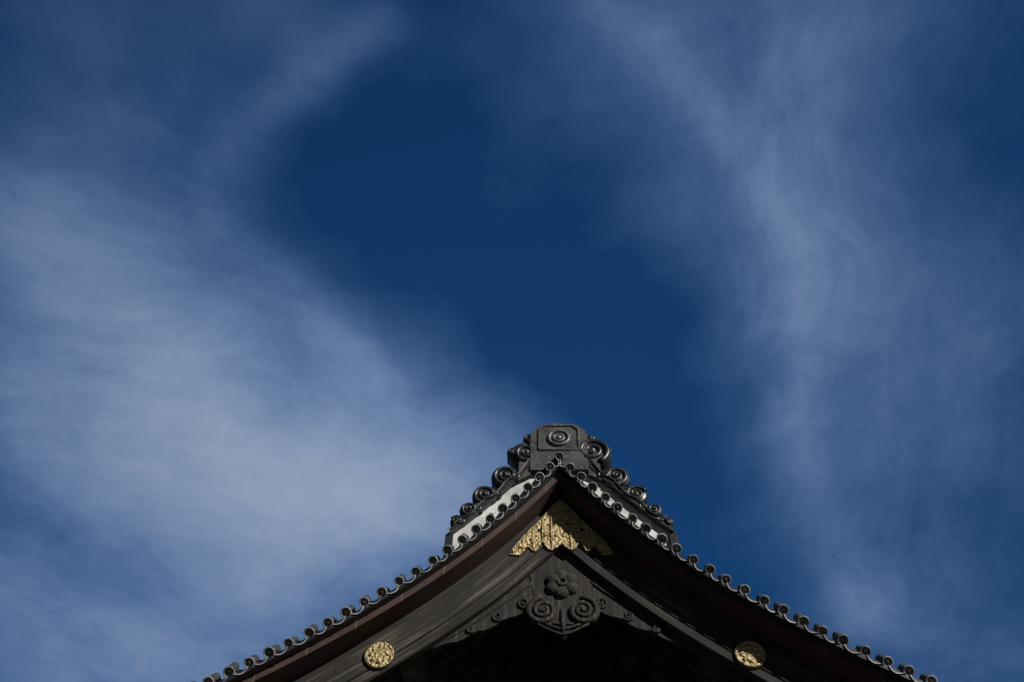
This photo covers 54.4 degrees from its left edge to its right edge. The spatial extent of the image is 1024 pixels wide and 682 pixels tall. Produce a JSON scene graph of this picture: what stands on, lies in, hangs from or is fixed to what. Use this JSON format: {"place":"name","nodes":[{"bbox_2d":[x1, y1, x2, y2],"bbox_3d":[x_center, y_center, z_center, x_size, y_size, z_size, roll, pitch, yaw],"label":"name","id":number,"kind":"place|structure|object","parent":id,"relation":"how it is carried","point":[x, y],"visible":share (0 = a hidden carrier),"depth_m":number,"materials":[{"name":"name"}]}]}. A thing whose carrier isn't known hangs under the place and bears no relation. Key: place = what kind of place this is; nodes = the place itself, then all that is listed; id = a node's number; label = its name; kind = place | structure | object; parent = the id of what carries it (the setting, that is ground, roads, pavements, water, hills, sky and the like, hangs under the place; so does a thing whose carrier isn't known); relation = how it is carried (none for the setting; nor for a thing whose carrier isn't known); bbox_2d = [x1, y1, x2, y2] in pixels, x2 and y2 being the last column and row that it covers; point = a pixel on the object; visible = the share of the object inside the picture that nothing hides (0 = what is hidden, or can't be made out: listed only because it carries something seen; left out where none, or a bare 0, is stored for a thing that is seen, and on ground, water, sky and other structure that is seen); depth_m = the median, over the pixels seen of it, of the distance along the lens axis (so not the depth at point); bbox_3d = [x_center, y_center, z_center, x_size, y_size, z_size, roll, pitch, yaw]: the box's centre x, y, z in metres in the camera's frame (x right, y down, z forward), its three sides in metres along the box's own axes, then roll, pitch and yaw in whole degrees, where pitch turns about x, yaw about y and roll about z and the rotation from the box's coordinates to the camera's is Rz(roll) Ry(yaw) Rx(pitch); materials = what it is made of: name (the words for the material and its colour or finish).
{"place":"outdoors","nodes":[
{"label":"outdoors","id":0,"kind":"place"},
{"bbox_2d":[0,0,1023,681],"label":"sky","id":1,"kind":"structure","parent":0,"point":[285,285],"materials":[{"name":"blue"}]},
{"bbox_2d":[393,618,737,681],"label":"rafters","id":2,"kind":"object","parent":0,"point":[632,648],"visible":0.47,"depth_m":18.75,"materials":[{"name":"black wood"}]},
{"label":"ground","id":3,"kind":"structure","parent":0,"visible":0},
{"bbox_2d":[377,614,754,681],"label":"gable recess","id":4,"kind":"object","parent":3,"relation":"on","point":[535,653],"depth_m":19.12,"materials":[{"name":"brown wood"}]},
{"bbox_3d":[1.284,14.978,24.445,22.000,8.303,25.500,-1,-52,2],"label":"roof","id":5,"kind":"object","parent":4,"relation":"on","visible":0},
{"bbox_2d":[443,423,680,556],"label":"roof ridge","id":6,"kind":"structure","parent":5,"relation":"on","point":[540,447],"depth_m":19.31,"materials":[{"name":"ceramic"}]},
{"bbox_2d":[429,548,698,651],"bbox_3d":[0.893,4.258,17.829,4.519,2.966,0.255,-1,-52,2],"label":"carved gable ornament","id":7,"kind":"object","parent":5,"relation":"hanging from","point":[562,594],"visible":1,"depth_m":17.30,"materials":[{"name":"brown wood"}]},
{"bbox_2d":[296,515,839,681],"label":"bargeboard","id":8,"kind":"object","parent":5,"relation":"attached to","point":[491,582],"visible":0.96,"depth_m":17.03,"materials":[{"name":"brown wood"}]},
{"bbox_2d":[363,498,766,668],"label":"gold ornaments","id":9,"kind":"object","parent":8,"relation":"attached to","point":[558,523],"visible":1,"depth_m":18.27,"materials":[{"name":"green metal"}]},
{"bbox_2d":[240,471,898,681],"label":"bargeboard","id":10,"kind":"object","parent":5,"relation":"attached to","point":[743,615],"visible":0.75,"depth_m":16.98,"materials":[{"name":"brown wood"}]},
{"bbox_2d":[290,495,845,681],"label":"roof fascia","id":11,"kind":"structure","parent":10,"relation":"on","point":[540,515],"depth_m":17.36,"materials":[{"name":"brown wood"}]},
{"bbox_2d":[218,461,922,681],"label":"roof edge","id":12,"kind":"object","parent":5,"relation":"attached to","point":[863,659],"visible":0.32,"depth_m":16.76,"materials":[{"name":"brown wood"}]},
{"bbox_2d":[192,452,936,681],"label":"roof tiles","id":13,"kind":"object","parent":12,"relation":"attached to","point":[232,669],"visible":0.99,"depth_m":16.64,"materials":[{"name":"grey ceramic"}]}
]}

